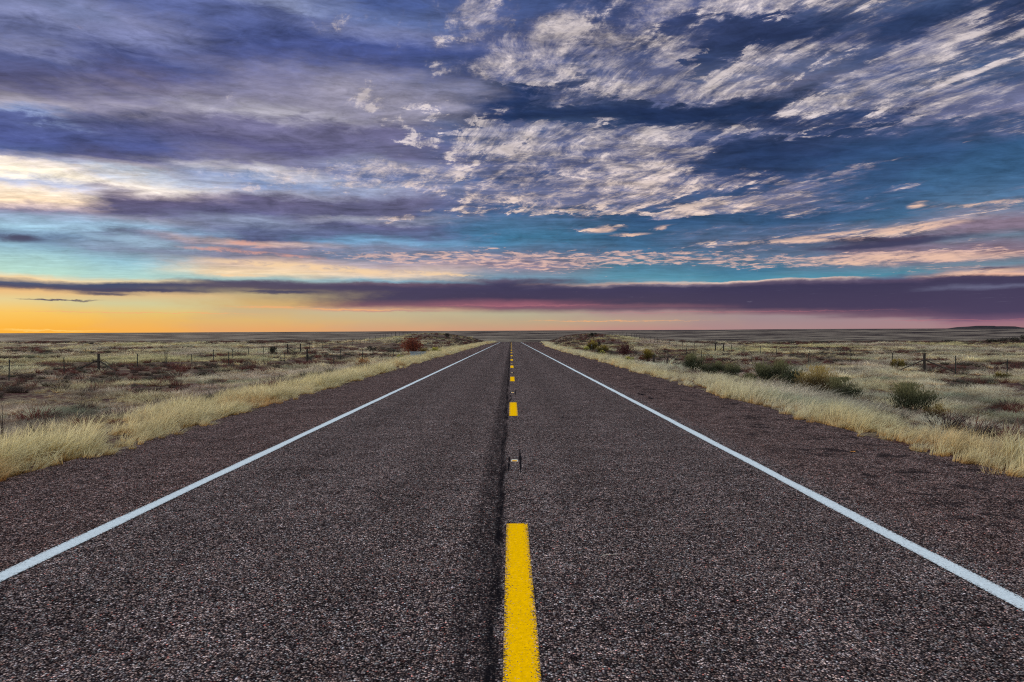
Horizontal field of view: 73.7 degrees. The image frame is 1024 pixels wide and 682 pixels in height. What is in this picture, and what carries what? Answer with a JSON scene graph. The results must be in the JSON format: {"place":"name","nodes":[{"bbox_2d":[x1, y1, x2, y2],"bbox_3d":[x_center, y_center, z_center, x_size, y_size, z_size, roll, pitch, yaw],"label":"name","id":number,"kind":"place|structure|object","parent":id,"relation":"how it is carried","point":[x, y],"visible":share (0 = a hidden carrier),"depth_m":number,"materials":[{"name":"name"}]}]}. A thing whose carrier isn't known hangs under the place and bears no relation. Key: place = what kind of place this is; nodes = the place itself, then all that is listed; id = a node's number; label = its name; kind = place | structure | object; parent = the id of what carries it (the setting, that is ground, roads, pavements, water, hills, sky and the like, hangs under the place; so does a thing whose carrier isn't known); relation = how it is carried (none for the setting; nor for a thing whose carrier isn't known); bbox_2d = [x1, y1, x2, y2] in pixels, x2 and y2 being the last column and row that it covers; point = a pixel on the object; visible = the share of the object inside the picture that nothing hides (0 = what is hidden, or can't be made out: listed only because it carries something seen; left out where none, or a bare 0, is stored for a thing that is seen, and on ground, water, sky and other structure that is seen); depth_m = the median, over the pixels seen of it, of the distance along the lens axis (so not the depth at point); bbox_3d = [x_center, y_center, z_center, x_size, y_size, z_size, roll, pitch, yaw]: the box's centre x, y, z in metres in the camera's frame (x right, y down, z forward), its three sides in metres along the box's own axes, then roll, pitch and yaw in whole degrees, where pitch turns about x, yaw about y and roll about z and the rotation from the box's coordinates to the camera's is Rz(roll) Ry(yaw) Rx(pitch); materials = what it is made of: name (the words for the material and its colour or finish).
{"place":"outdoors","nodes":[
{"label":"outdoors","id":0,"kind":"place"},
{"bbox_2d":[0,342,1023,681],"bbox_3d":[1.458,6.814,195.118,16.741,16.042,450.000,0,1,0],"label":"road","id":1,"kind":"structure","parent":0,"point":[414,522],"depth_m":5.90,"materials":[{"name":"grey asphalt"}]},
{"bbox_2d":[0,328,1023,477],"bbox_3d":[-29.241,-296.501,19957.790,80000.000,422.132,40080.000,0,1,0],"label":"ground","id":2,"kind":"structure","parent":0,"point":[801,335],"depth_m":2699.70,"materials":[{"name":"beige plant"}]},
{"bbox_2d":[0,395,6,441],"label":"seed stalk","id":3,"kind":"object","parent":2,"relation":"on","point":[2,430],"visible":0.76,"depth_m":12.61,"materials":[{"name":"beige plant"}]},
{"bbox_2d":[8,332,417,380],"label":"wire fence","id":4,"kind":"object","parent":2,"relation":"on","point":[98,361],"visible":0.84,"depth_m":60.17,"materials":[{"name":"wood"}]},
{"bbox_2d":[166,349,362,364],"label":"wire fence","id":5,"kind":"object","parent":2,"relation":"on","point":[307,355],"visible":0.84,"depth_m":73.96,"materials":[{"name":"wood"}]},
{"bbox_2d":[267,346,276,354],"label":"dark shrub","id":6,"kind":"object","parent":2,"relation":"on","point":[272,349],"visible":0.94,"depth_m":95.71,"materials":[{"name":"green plant"}]},
{"bbox_2d":[355,357,369,365],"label":"weed clump","id":7,"kind":"object","parent":2,"relation":"on","point":[362,360],"visible":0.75,"depth_m":45.98,"materials":[{"name":"beige plant"}]},
{"bbox_2d":[333,349,393,364],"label":"wire fence","id":8,"kind":"object","parent":2,"relation":"on","point":[360,356],"visible":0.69,"depth_m":67.49,"materials":[{"name":"metal"}]},
{"bbox_2d":[399,337,427,354],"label":"russet bush","id":9,"kind":"object","parent":2,"relation":"on","point":[412,345],"visible":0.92,"depth_m":69.72,"materials":[{"name":"red plant"}]},
{"bbox_2d":[410,352,425,355],"bbox_3d":[-8.261,1.331,60.011,1.420,0.780,0.360,0,1,0],"label":"culvert headwall","id":10,"kind":"object","parent":2,"relation":"on","point":[415,353],"visible":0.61,"depth_m":59.87,"materials":[{"name":"concrete"}]},
{"bbox_2d":[0,340,1023,480],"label":"roadside grass","id":11,"kind":"structure","parent":2,"relation":"on","point":[17,453],"depth_m":13.90,"materials":[{"name":"beige plant"}]},
{"bbox_2d":[0,333,1023,442],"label":"scrub","id":12,"kind":"object","parent":2,"relation":"on","point":[246,366],"visible":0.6,"depth_m":63.17,"materials":[{"name":"beige plant"}]},
{"bbox_2d":[586,340,598,351],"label":"rabbitbrush","id":13,"kind":"object","parent":2,"relation":"on","point":[594,344],"visible":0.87,"depth_m":97.91,"materials":[{"name":"green plant"}]},
{"bbox_2d":[596,345,609,351],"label":"rabbitbrush","id":14,"kind":"object","parent":2,"relation":"on","point":[604,347],"visible":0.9,"depth_m":96.82,"materials":[{"name":"green plant"}]},
{"bbox_2d":[613,341,637,356],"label":"bare bush","id":15,"kind":"object","parent":2,"relation":"on","point":[622,349],"visible":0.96,"depth_m":73.81,"materials":[{"name":"red plant"}]},
{"bbox_2d":[642,349,655,360],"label":"rabbitbrush","id":16,"kind":"object","parent":2,"relation":"on","point":[648,354],"visible":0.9,"depth_m":65.83,"materials":[{"name":"green plant"}]},
{"bbox_2d":[681,353,708,370],"bbox_3d":[13.882,1.670,52.034,2.288,1.569,2.304,0,1,0],"label":"sagebrush","id":17,"kind":"object","parent":2,"relation":"on","point":[691,358],"visible":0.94,"depth_m":51.74,"materials":[{"name":"green plant"}]},
{"bbox_2d":[697,360,730,373],"bbox_3d":[13.826,1.913,46.872,2.138,1.182,2.188,1,1,36],"label":"sagebrush","id":18,"kind":"object","parent":2,"relation":"on","point":[715,367],"visible":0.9,"depth_m":46.72,"materials":[{"name":"green plant"}]},
{"bbox_2d":[723,362,744,377],"bbox_3d":[13.326,1.855,41.071,1.252,1.249,1.505,0,1,0],"label":"sagebrush","id":19,"kind":"object","parent":2,"relation":"on","point":[733,369],"visible":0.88,"depth_m":40.91,"materials":[{"name":"green plant"}]},
{"bbox_2d":[669,348,808,361],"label":"wire fence","id":20,"kind":"object","parent":2,"relation":"on","point":[686,351],"visible":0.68,"depth_m":76.88,"materials":[{"name":"wood"}]},
{"bbox_2d":[742,373,761,381],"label":"sagebrush","id":21,"kind":"object","parent":2,"relation":"on","point":[751,375],"visible":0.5,"depth_m":35.94,"materials":[{"name":"green plant"}]},
{"bbox_2d":[747,357,804,386],"bbox_3d":[13.306,1.681,34.283,2.588,1.800,3.073,1,1,42],"label":"sagebrush","id":22,"kind":"object","parent":2,"relation":"on","point":[763,371],"visible":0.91,"depth_m":33.75,"materials":[{"name":"green plant"}]},
{"bbox_2d":[608,332,1007,375],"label":"wire fence","id":23,"kind":"object","parent":2,"relation":"on","point":[924,360],"visible":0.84,"depth_m":56.95,"materials":[{"name":"wood"}]},
{"bbox_2d":[791,364,840,392],"bbox_3d":[13.024,1.771,28.816,2.199,1.565,2.100,0,1,-31],"label":"rabbitbrush","id":24,"kind":"object","parent":2,"relation":"on","point":[819,377],"visible":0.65,"depth_m":28.72,"materials":[{"name":"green plant"}]},
{"bbox_2d":[816,376,865,398],"bbox_3d":[12.394,1.923,26.009,1.750,1.176,1.858,0,1,0],"label":"sagebrush","id":25,"kind":"object","parent":2,"relation":"on","point":[838,384],"visible":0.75,"depth_m":25.77,"materials":[{"name":"green plant"}]},
{"bbox_2d":[889,358,906,368],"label":"dark shrub","id":26,"kind":"object","parent":2,"relation":"on","point":[898,364],"visible":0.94,"depth_m":59.88,"materials":[{"name":"green plant"}]},
{"bbox_2d":[884,381,944,413],"bbox_3d":[13.147,1.987,22.351,1.476,1.333,1.712,0,1,-30],"label":"sagebrush","id":27,"kind":"object","parent":2,"relation":"on","point":[908,394],"visible":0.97,"depth_m":22.24,"materials":[{"name":"green plant"}]},
{"bbox_2d":[919,403,948,418],"bbox_3d":[13.620,2.366,22.031,0.928,0.787,0.678,1,1,45],"label":"sagebrush","id":28,"kind":"object","parent":2,"relation":"on","point":[930,410],"visible":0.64,"depth_m":21.95,"materials":[{"name":"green plant"}]},
{"bbox_2d":[993,371,1012,377],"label":"dark shrub","id":29,"kind":"object","parent":2,"relation":"on","point":[997,374],"visible":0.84,"depth_m":46.91,"materials":[{"name":"green plant"}]},
{"bbox_2d":[997,337,1022,342],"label":"thicket","id":30,"kind":"object","parent":2,"relation":"on","point":[1013,340],"visible":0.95,"depth_m":195.32,"materials":[{"name":"green plant"}]},
{"bbox_2d":[0,0,1023,332],"label":"sky","id":31,"kind":"structure","parent":0,"point":[166,165],"materials":[{"name":"blue"}]},
{"bbox_2d":[948,326,1023,328],"bbox_3d":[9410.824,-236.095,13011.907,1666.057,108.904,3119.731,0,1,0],"label":"mesa","id":32,"kind":"structure","parent":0,"point":[991,327],"depth_m":12754.61,"materials":[{"name":"purple stone"}]}
]}

